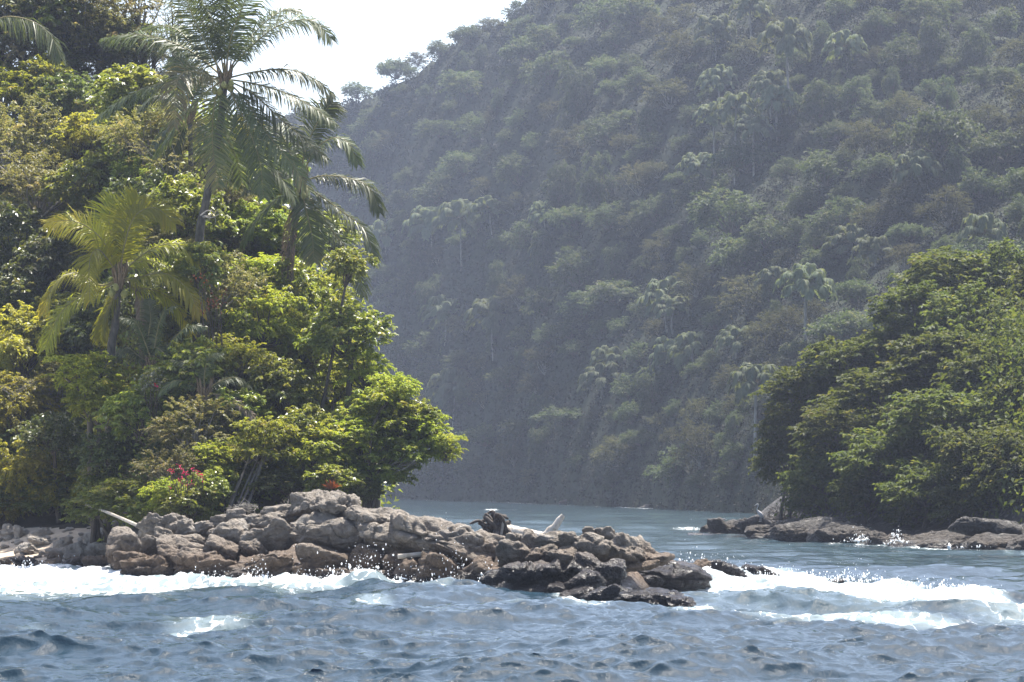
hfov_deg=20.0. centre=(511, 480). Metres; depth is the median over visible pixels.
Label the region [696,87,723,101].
hill tree
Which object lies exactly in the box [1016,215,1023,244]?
hill tree
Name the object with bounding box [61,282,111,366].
tree
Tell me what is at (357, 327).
tree
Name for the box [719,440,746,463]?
hill tree
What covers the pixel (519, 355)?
hill tree
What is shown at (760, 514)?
heron
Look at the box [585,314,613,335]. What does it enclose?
hill tree
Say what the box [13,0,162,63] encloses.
tree
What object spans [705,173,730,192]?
hill tree
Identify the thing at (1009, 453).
islet tree
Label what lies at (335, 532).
boulder
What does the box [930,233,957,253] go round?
hill tree
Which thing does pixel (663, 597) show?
boulder
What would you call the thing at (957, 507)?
islet tree
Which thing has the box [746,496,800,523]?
dead branches
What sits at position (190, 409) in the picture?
shrub
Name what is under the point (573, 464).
hill tree
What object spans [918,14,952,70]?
hill tree
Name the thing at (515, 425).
hill tree
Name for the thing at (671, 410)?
hill tree
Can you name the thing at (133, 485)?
shrub
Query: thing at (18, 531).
boulder
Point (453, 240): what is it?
hill tree
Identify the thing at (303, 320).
tree
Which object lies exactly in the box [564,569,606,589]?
boulder
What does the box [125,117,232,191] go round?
tree
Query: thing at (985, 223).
hill palm
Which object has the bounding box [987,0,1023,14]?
hill tree
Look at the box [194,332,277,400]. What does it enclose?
tree
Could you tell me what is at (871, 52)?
hill tree
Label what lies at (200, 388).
bushy palm
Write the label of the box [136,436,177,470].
shrub
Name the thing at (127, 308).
tree
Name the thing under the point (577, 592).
boulder
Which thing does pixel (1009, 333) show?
undergrowth
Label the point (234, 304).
shrub
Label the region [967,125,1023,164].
hill tree
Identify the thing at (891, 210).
hill tree
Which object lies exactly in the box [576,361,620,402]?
hill palm
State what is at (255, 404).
shrub
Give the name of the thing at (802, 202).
hill tree
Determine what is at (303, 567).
boulder
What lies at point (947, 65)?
hill tree
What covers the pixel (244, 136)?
tree
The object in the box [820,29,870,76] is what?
hill palm
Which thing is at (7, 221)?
tree
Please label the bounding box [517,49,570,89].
hill tree
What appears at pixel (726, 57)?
hill tree
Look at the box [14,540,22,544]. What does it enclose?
cobble
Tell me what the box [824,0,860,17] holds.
hill tree
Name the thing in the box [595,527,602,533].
boulder
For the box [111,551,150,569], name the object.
boulder
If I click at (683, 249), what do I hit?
hill tree
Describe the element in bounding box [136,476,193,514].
shrub
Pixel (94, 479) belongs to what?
shrub
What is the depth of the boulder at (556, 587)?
70.47 m
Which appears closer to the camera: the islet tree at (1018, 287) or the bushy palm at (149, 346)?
the bushy palm at (149, 346)
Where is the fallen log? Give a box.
[72,500,136,525]
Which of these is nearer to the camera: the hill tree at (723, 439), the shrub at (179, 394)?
the shrub at (179, 394)
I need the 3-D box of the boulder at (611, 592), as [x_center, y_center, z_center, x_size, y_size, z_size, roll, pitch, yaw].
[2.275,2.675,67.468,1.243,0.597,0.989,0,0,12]
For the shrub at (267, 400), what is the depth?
98.47 m
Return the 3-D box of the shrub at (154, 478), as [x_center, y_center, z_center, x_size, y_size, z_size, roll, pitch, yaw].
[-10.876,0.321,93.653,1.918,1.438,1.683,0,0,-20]
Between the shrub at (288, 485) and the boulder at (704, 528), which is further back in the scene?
the boulder at (704, 528)
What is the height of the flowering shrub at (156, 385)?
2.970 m
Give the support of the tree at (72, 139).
on the headland ground at (634, 580)
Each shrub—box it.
[0,37,31,113]
[0,49,12,69]
[0,63,39,114]
[0,97,22,134]
[0,132,45,161]
[0,167,25,193]
[0,193,20,216]
[0,316,10,330]
[0,355,19,383]
[0,369,66,438]
[0,436,72,509]
[0,440,25,462]
[0,474,27,514]
[0,478,74,517]
[2,292,27,313]
[6,480,47,512]
[7,360,83,427]
[10,225,37,239]
[11,353,46,380]
[12,412,46,436]
[14,450,64,476]
[18,59,56,89]
[20,116,58,140]
[25,187,63,215]
[27,460,86,514]
[30,257,75,291]
[30,368,77,405]
[36,141,72,163]
[42,427,76,451]
[47,46,101,78]
[49,68,92,123]
[52,113,99,135]
[52,330,97,360]
[55,413,93,435]
[58,443,94,465]
[59,14,89,73]
[59,491,125,537]
[62,199,100,229]
[62,267,99,293]
[63,392,100,411]
[68,472,86,498]
[69,12,120,121]
[69,427,141,542]
[73,99,119,125]
[73,467,128,533]
[74,126,106,152]
[74,353,105,375]
[76,234,105,277]
[80,421,117,440]
[80,477,173,527]
[83,47,122,77]
[91,180,126,201]
[91,379,186,468]
[95,327,130,356]
[101,48,149,74]
[101,443,145,478]
[104,111,147,140]
[108,153,151,183]
[114,17,160,87]
[115,490,178,516]
[117,327,130,337]
[117,364,138,417]
[120,470,153,513]
[122,337,139,363]
[125,233,169,270]
[125,270,146,297]
[128,441,210,491]
[132,162,181,193]
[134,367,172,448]
[136,368,167,395]
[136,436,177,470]
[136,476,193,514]
[138,393,245,455]
[140,33,169,73]
[144,102,184,139]
[144,139,193,170]
[146,470,179,492]
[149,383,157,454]
[153,489,217,521]
[155,62,213,95]
[155,334,188,357]
[156,314,210,340]
[164,186,227,212]
[167,464,203,521]
[170,402,222,436]
[173,385,206,401]
[177,469,232,518]
[180,438,249,511]
[181,114,209,142]
[182,441,234,520]
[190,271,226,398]
[191,234,215,248]
[193,142,220,172]
[193,328,243,358]
[199,426,242,445]
[202,386,276,437]
[206,250,240,286]
[206,463,255,512]
[209,385,242,413]
[211,230,263,264]
[218,352,246,387]
[221,295,241,318]
[225,377,252,398]
[226,398,279,432]
[227,452,286,502]
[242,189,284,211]
[245,466,320,503]
[247,340,296,364]
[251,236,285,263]
[257,389,287,418]
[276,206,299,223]
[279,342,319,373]
[289,457,309,470]
[302,463,365,491]
[310,399,340,420]
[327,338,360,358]
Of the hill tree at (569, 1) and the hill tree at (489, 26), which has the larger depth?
the hill tree at (489, 26)
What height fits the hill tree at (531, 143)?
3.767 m
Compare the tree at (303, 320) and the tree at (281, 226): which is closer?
the tree at (303, 320)
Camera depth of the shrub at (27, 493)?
104.11 m
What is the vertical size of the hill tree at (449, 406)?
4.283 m
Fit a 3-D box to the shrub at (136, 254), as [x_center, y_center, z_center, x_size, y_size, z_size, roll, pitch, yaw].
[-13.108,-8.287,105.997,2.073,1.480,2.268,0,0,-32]
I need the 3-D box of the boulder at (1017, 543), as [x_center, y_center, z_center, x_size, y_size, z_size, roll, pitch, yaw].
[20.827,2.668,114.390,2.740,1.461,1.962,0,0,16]
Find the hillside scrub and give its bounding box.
[258,0,1023,512]
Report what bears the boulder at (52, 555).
on the beach
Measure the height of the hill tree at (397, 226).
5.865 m
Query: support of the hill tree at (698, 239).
on the hill
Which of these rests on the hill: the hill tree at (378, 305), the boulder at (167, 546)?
the hill tree at (378, 305)
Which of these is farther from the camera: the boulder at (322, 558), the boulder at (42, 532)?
the boulder at (42, 532)
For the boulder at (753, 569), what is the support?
in the sea water
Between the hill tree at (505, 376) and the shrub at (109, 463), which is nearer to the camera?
the shrub at (109, 463)
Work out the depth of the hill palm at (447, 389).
423.85 m
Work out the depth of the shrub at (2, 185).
124.52 m
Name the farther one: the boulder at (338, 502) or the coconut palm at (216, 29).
the coconut palm at (216, 29)
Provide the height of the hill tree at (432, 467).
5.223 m
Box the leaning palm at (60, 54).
[0,16,71,68]
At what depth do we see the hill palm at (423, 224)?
474.90 m
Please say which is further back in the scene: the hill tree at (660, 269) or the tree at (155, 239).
the hill tree at (660, 269)
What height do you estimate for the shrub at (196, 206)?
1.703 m
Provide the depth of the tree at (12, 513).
103.98 m
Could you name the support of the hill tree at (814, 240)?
on the hill
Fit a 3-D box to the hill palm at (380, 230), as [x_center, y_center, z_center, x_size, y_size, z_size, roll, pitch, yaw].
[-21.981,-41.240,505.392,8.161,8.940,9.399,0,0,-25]
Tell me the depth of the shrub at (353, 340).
107.95 m
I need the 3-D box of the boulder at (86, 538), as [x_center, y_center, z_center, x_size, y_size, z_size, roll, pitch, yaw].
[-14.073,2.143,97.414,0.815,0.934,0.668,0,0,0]
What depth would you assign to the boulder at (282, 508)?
83.14 m
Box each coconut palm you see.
[35,182,207,532]
[89,0,340,341]
[136,50,226,189]
[239,89,387,323]
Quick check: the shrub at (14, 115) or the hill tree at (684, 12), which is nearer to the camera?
the shrub at (14, 115)
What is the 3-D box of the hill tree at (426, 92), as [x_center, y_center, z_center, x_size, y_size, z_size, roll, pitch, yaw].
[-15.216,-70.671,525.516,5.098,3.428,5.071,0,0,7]
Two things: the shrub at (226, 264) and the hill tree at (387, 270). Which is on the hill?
the hill tree at (387, 270)
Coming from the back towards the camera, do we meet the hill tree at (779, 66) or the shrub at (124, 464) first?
the hill tree at (779, 66)
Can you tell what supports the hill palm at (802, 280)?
on the hill
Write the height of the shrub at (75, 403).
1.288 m
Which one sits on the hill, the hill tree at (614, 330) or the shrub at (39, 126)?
the hill tree at (614, 330)
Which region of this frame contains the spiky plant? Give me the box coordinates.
[322,479,340,488]
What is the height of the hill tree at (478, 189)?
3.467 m
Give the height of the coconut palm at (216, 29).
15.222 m
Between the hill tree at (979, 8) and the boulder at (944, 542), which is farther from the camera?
the hill tree at (979, 8)
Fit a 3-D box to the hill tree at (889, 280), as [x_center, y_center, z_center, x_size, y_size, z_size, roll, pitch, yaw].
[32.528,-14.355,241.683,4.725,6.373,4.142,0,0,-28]
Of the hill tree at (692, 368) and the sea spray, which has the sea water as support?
the sea spray
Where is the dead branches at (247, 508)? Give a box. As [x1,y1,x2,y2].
[230,498,257,514]
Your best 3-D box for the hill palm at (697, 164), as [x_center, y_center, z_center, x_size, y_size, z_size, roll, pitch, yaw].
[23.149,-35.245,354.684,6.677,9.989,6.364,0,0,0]
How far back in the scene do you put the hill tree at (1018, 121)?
289.71 m
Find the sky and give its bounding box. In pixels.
[2,0,525,126]
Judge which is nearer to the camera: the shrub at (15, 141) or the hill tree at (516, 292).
the shrub at (15, 141)
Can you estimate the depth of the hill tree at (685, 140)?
368.57 m
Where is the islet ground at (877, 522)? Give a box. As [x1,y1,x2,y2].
[688,337,1023,548]
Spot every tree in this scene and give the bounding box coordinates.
[0,0,44,105]
[0,0,96,68]
[0,8,95,74]
[0,52,74,129]
[0,87,84,196]
[0,146,92,228]
[0,200,72,288]
[0,269,67,319]
[0,300,79,380]
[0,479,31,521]
[1,221,107,291]
[2,0,95,140]
[6,410,86,522]
[11,291,90,353]
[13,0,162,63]
[33,70,112,130]
[35,152,125,219]
[40,350,132,542]
[47,34,132,86]
[47,110,112,163]
[53,0,150,121]
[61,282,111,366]
[61,384,130,542]
[72,0,176,57]
[83,101,187,194]
[85,62,176,159]
[92,12,178,74]
[99,265,188,378]
[100,168,186,237]
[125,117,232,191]
[132,223,210,274]
[134,171,230,245]
[139,0,211,75]
[140,334,237,399]
[154,285,232,342]
[158,241,231,342]
[175,243,275,337]
[194,164,266,215]
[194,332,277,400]
[204,143,310,206]
[205,197,287,257]
[215,285,310,355]
[221,116,268,159]
[222,252,314,304]
[226,415,302,512]
[229,211,338,265]
[233,354,333,414]
[244,257,337,321]
[259,402,337,473]
[267,418,358,491]
[269,307,343,372]
[292,298,397,474]
[295,267,363,316]
[299,209,362,272]
[300,355,381,420]
[309,415,405,491]
[319,246,380,417]
[330,386,414,507]
[332,348,397,486]
[337,449,406,484]
[338,80,375,99]
[341,478,386,507]
[346,115,371,136]
[347,179,388,206]
[347,385,433,505]
[358,130,381,179]
[359,104,384,120]
[360,297,390,353]
[361,268,377,283]
[364,371,422,507]
[365,456,420,488]
[367,398,443,503]
[367,434,443,507]
[368,129,403,151]
[368,263,394,282]
[369,410,453,507]
[370,84,395,102]
[371,431,467,507]
[373,336,414,380]
[375,57,418,81]
[385,189,410,210]
[389,209,407,239]
[390,83,406,96]
[392,166,414,185]
[392,260,426,300]
[401,329,433,363]
[403,50,429,68]
[403,73,424,92]
[409,170,452,206]
[409,460,422,483]
[410,392,427,402]
[412,119,451,139]
[413,83,433,98]
[413,273,441,324]
[415,357,442,380]
[419,244,444,265]
[421,458,448,483]
[425,39,455,58]
[430,164,451,182]
[435,69,484,99]
[436,150,477,177]
[439,99,459,112]
[439,394,458,419]
[440,349,476,371]
[441,313,476,336]
[444,231,468,247]
[446,23,482,45]
[446,111,487,142]
[455,50,473,75]
[455,422,495,447]
[464,214,482,233]
[469,176,491,195]
[469,510,564,536]
[470,141,492,159]
[473,16,504,35]
[473,43,488,70]
[482,105,500,123]
[483,322,500,353]
[483,362,519,386]
[485,227,508,257]
[485,259,507,296]
[489,87,504,112]
[493,150,532,188]
[493,191,523,215]
[495,128,513,144]
[496,273,532,311]
[497,34,544,63]
[497,418,528,441]
[498,61,524,86]
[499,219,535,252]
[501,0,524,21]
[503,14,534,35]
[503,108,529,130]
[512,344,528,362]
[516,373,541,395]
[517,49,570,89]
[518,283,558,315]
[520,131,540,151]
[521,23,567,48]
[522,342,558,376]
[525,392,546,429]
[527,227,553,269]
[527,420,554,464]
[529,404,582,427]
[530,323,554,344]
[532,0,554,10]
[537,98,560,120]
[538,202,595,229]
[539,159,576,222]
[544,246,598,292]
[549,128,564,144]
[553,13,578,26]
[554,135,585,161]
[555,0,580,4]
[555,58,596,129]
[556,291,604,322]
[556,337,586,358]
[559,36,589,48]
[565,447,588,469]
[567,123,588,136]
[568,0,639,32]
[571,278,641,305]
[573,109,634,146]
[575,150,618,210]
[581,53,619,77]
[582,200,626,231]
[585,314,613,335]
[589,434,633,469]
[594,78,627,98]
[596,24,633,52]
[600,241,628,279]
[603,407,619,422]
[605,0,664,26]
[605,316,631,339]
[607,51,645,77]
[608,132,639,153]
[609,372,642,399]
[611,399,643,425]
[613,160,658,197]
[615,208,655,239]
[616,66,656,90]
[617,109,636,119]
[617,426,654,447]
[621,339,650,366]
[622,145,648,161]
[626,191,674,223]
[626,294,656,319]
[628,256,652,275]
[633,366,666,410]
[634,132,664,155]
[637,74,691,114]
[639,10,677,41]
[639,229,678,262]
[639,317,664,338]
[640,159,669,178]
[642,443,687,487]
[645,411,669,429]
[650,27,710,65]
[650,261,675,280]
[658,426,678,444]
[661,170,684,184]
[662,224,683,237]
[662,399,681,418]
[666,1,697,24]
[668,134,697,150]
[668,418,716,468]
[670,175,709,209]
[670,262,712,299]
[674,246,692,261]
[677,104,697,123]
[678,396,707,422]
[679,361,705,377]
[686,182,768,239]
[690,37,712,55]
[690,229,710,247]
[695,348,720,370]
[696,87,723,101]
[697,294,719,311]
[699,130,724,148]
[699,310,724,329]
[702,398,726,424]
[705,135,780,177]
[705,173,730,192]
[706,232,767,274]
[710,362,739,390]
[712,431,733,450]
[712,462,739,489]
[713,271,769,323]
[717,0,732,4]
[718,51,739,64]
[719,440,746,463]
[721,393,742,413]
[722,115,739,132]
[724,410,744,439]
[726,35,773,66]
[732,391,770,418]
[739,213,789,249]
[741,310,787,347]
[742,347,771,364]
[747,359,844,414]
[747,435,816,519]
[751,12,782,33]
[752,398,821,518]
[759,279,780,311]
[760,1,774,14]
[762,353,798,380]
[765,298,783,328]
[768,156,800,178]
[770,248,796,266]
[771,304,813,332]
[774,47,817,68]
[774,52,788,72]
[774,184,826,217]
[775,442,861,512]
[778,216,812,243]
[778,337,819,362]
[779,94,814,115]
[779,480,830,515]
[786,399,879,501]
[789,73,809,86]
[793,77,844,126]
[795,147,850,188]
[795,333,890,391]
[798,228,833,253]
[799,247,836,268]
[800,297,829,319]
[803,306,871,343]
[804,47,826,64]
[804,193,866,235]
[806,363,936,424]
[809,119,854,143]
[810,19,833,55]
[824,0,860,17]
[826,419,935,505]
[826,468,895,523]
[827,181,854,201]
[828,68,846,93]
[828,277,880,304]
[828,321,919,370]
[831,74,874,110]
[832,145,860,164]
[836,118,896,155]
[845,256,868,284]
[848,152,897,179]
[849,97,899,124]
[849,203,893,232]
[852,20,876,35]
[858,318,883,334]
[861,68,885,86]
[861,396,950,456]
[862,45,890,64]
[863,6,897,32]
[865,278,967,336]
[872,200,902,222]
[872,449,972,529]
[875,270,922,321]
[876,328,977,391]
[877,29,932,75]
[878,129,899,147]
[880,178,919,202]
[880,381,1002,447]
[881,65,902,96]
[884,11,912,28]
[884,90,929,119]
[884,221,934,241]
[884,241,920,269]
[888,245,1020,306]
[889,103,985,156]
[898,0,953,26]
[900,204,924,219]
[906,173,953,200]
[909,324,996,377]
[912,184,974,227]
[914,78,939,99]
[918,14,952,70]
[918,279,1003,334]
[921,417,1023,484]
[926,481,1002,525]
[929,55,964,75]
[929,341,1023,398]
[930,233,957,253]
[935,75,959,110]
[936,0,963,13]
[943,143,971,191]
[948,235,998,259]
[949,236,1023,297]
[952,14,976,31]
[952,25,996,74]
[956,166,1005,199]
[957,0,1010,14]
[957,310,1020,341]
[957,427,1023,505]
[959,109,982,122]
[960,66,999,91]
[962,138,984,160]
[967,103,1009,130]
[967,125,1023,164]
[969,288,1023,333]
[971,337,1015,382]
[976,370,1023,429]
[977,4,1020,38]
[981,162,1010,177]
[986,175,1010,198]
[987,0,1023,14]
[988,66,1023,84]
[992,34,1023,64]
[993,167,1023,200]
[994,260,1023,308]
[1000,76,1023,108]
[1002,193,1023,225]
[1006,109,1023,129]
[1006,340,1023,374]
[1007,238,1023,254]
[1013,124,1023,149]
[1016,63,1023,73]
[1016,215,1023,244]
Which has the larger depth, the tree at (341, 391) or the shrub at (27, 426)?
the shrub at (27, 426)
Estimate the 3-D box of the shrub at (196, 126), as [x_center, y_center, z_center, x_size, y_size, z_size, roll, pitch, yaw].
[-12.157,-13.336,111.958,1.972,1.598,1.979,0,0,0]
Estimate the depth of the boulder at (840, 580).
81.70 m
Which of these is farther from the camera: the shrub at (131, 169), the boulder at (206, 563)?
the shrub at (131, 169)
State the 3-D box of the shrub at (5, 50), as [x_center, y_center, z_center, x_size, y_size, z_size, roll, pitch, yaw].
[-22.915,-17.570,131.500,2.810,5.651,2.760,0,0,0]
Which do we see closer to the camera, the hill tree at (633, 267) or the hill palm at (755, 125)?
the hill palm at (755, 125)
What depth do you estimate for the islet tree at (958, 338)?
140.12 m
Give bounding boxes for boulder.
[0,523,13,539]
[0,556,11,564]
[8,554,42,565]
[12,525,23,538]
[14,542,38,554]
[27,535,51,544]
[31,528,49,536]
[32,557,61,566]
[45,547,63,558]
[47,553,62,561]
[53,536,72,547]
[62,555,89,566]
[63,541,87,559]
[81,555,108,566]
[82,532,102,544]
[84,542,106,556]
[105,526,141,569]
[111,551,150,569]
[119,554,174,575]
[135,512,165,537]
[139,534,158,554]
[154,526,172,537]
[156,534,205,560]
[162,513,186,529]
[168,520,178,533]
[169,533,207,544]
[170,551,243,576]
[176,518,195,534]
[193,520,214,535]
[203,534,240,561]
[210,514,227,526]
[211,518,250,544]
[223,550,298,577]
[226,508,245,520]
[239,513,260,527]
[239,538,268,556]
[240,528,267,546]
[253,511,293,528]
[259,504,302,515]
[261,517,295,551]
[289,511,367,556]
[290,489,361,516]
[291,562,317,576]
[295,543,330,551]
[295,543,350,570]
[315,568,349,578]
[343,505,393,526]
[346,543,383,570]
[356,509,420,559]
[378,570,398,580]
[382,551,414,570]
[390,511,504,566]
[394,558,419,581]
[410,551,462,582]
[456,556,499,581]
[480,567,505,585]
[492,581,566,592]
[495,539,529,566]
[500,558,576,585]
[505,532,522,541]
[521,528,537,548]
[525,543,559,562]
[533,530,563,547]
[547,546,577,564]
[558,531,580,546]
[558,584,595,598]
[564,551,602,573]
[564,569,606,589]
[572,532,610,561]
[581,584,632,600]
[582,526,594,533]
[593,558,627,586]
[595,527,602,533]
[598,526,614,539]
[602,551,674,572]
[605,532,655,561]
[613,587,695,606]
[637,560,712,590]
[692,559,710,567]
[699,525,709,532]
[707,517,746,533]
[709,559,747,577]
[735,516,770,529]
[741,564,779,575]
[744,518,799,538]
[767,516,847,541]
[806,521,865,541]
[815,524,872,542]
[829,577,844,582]
[867,530,912,544]
[884,530,959,546]
[917,534,971,548]
[947,516,1023,535]
[952,532,1018,549]
[1006,533,1023,549]
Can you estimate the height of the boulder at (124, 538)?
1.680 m
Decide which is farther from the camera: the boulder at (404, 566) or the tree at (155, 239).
the tree at (155, 239)
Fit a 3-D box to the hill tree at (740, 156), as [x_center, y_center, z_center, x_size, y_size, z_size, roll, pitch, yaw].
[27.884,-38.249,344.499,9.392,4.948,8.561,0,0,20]
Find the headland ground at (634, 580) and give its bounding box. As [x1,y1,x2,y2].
[0,130,650,590]
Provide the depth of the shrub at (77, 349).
110.72 m
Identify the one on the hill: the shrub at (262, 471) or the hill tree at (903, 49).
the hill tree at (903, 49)
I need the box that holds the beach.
[0,526,109,566]
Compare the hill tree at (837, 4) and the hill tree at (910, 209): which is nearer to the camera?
the hill tree at (910, 209)
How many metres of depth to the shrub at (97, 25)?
130.61 m
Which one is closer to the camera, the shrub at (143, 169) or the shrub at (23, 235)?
the shrub at (143, 169)
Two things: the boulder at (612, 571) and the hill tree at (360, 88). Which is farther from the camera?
the hill tree at (360, 88)
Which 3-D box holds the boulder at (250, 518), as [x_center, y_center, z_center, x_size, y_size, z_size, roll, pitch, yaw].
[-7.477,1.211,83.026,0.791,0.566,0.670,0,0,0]
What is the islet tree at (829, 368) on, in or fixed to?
on the islet ground at (877, 522)
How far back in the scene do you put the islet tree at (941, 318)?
144.65 m
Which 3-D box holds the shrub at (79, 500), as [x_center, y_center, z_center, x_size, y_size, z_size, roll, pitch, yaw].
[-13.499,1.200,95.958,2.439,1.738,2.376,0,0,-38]
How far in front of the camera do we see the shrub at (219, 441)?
93.09 m
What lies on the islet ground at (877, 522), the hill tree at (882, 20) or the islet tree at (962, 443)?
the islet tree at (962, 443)
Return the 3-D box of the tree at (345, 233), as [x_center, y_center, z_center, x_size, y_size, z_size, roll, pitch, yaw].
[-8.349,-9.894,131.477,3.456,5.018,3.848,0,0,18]
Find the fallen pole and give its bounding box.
[397,551,428,558]
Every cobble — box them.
[0,544,8,548]
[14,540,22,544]
[65,527,74,530]
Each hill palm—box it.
[360,218,396,253]
[401,205,447,270]
[418,294,460,359]
[424,378,456,426]
[425,366,470,428]
[430,198,480,265]
[463,295,509,360]
[467,195,504,268]
[527,200,554,229]
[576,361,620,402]
[589,345,624,374]
[635,276,688,333]
[647,335,690,373]
[651,294,689,334]
[666,331,709,365]
[674,152,723,193]
[691,101,733,177]
[693,13,736,65]
[694,64,739,100]
[710,91,759,184]
[713,325,754,358]
[727,362,782,461]
[728,0,772,40]
[734,114,775,175]
[747,69,793,122]
[753,266,791,295]
[754,84,797,141]
[756,17,812,114]
[773,262,837,361]
[819,223,871,255]
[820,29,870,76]
[851,234,895,268]
[892,149,943,201]
[955,212,1008,248]
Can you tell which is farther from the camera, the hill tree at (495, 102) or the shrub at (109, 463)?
the hill tree at (495, 102)
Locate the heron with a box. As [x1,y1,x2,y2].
[756,504,763,521]
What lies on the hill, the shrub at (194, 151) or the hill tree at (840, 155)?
the hill tree at (840, 155)
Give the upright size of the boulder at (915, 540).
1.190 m
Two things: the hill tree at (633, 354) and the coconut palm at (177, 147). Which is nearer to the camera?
the coconut palm at (177, 147)
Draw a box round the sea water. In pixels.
[0,499,1023,681]
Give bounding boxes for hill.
[256,0,1023,512]
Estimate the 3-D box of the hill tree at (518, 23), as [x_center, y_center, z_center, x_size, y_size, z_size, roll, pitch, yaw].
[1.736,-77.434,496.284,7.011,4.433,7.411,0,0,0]
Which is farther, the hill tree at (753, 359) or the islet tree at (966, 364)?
the hill tree at (753, 359)
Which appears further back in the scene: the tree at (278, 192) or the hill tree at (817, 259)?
the hill tree at (817, 259)
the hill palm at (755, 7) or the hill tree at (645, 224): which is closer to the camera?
the hill tree at (645, 224)
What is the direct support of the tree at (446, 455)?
on the headland ground at (634, 580)
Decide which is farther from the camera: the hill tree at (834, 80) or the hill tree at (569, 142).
the hill tree at (569, 142)
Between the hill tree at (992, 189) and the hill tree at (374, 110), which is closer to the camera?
the hill tree at (992, 189)
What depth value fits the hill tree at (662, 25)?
422.05 m
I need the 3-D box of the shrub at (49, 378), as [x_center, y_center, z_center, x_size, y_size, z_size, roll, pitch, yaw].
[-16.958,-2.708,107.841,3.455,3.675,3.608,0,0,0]
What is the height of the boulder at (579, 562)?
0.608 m
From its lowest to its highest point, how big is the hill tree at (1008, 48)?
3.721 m
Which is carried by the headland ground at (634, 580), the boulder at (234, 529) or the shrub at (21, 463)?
the shrub at (21, 463)
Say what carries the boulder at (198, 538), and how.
on the boulder at (167, 546)
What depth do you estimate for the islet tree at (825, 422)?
142.18 m
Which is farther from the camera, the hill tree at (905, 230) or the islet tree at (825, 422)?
the hill tree at (905, 230)
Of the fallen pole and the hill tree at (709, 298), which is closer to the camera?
the fallen pole
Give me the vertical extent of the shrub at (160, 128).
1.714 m
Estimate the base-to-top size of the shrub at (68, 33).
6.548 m
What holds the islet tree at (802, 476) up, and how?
on the islet ground at (877, 522)
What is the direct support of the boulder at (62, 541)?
on the beach
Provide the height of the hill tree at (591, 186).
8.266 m
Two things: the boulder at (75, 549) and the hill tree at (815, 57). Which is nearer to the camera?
the boulder at (75, 549)
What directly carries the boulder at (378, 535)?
on the headland ground at (634, 580)
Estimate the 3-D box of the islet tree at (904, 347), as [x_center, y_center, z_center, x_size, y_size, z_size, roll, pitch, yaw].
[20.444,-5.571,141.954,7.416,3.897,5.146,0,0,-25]
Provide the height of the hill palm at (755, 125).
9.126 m
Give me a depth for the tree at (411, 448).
93.28 m
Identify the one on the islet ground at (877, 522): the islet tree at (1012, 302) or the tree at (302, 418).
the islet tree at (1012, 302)
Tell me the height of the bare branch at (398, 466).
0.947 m
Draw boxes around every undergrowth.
[0,78,401,541]
[774,275,1023,524]
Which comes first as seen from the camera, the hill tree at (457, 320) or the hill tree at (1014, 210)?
the hill tree at (1014, 210)
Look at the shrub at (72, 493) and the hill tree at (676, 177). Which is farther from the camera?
the hill tree at (676, 177)
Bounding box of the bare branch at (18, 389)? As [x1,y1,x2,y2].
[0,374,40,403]
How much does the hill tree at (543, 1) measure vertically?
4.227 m
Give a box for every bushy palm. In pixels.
[110,297,213,389]
[158,352,261,442]
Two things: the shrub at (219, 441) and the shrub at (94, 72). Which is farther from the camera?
the shrub at (94, 72)
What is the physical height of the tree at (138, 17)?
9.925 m
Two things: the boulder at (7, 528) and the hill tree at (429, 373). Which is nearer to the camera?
the boulder at (7, 528)
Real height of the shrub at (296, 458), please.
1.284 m
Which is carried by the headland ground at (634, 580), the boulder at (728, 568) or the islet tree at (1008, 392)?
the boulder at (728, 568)
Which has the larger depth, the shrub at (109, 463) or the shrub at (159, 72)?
the shrub at (159, 72)
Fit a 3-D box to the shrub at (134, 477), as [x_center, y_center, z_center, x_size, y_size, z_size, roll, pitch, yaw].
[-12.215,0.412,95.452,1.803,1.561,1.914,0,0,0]
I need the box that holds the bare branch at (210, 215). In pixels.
[200,208,221,222]
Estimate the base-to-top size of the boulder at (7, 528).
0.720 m
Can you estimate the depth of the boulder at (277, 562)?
79.82 m
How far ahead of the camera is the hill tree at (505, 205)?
431.59 m
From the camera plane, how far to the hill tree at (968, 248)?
246.57 m
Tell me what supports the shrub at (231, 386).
on the headland ground at (634, 580)
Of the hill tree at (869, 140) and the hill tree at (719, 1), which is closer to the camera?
the hill tree at (869, 140)
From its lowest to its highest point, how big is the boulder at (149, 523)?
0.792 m
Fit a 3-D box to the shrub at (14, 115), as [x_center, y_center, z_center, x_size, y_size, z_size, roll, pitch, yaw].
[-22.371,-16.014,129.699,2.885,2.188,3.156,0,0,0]
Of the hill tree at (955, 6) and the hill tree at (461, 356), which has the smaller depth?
the hill tree at (955, 6)
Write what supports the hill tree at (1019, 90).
on the hill
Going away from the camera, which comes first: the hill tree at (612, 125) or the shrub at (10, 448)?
the shrub at (10, 448)
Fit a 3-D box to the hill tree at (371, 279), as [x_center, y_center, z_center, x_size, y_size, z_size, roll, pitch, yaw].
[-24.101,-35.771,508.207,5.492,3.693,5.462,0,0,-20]
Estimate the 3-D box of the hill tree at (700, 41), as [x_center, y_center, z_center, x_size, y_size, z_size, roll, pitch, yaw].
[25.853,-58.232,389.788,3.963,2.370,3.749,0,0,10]
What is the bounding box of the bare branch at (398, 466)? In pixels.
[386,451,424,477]
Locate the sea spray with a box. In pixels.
[11,525,1001,589]

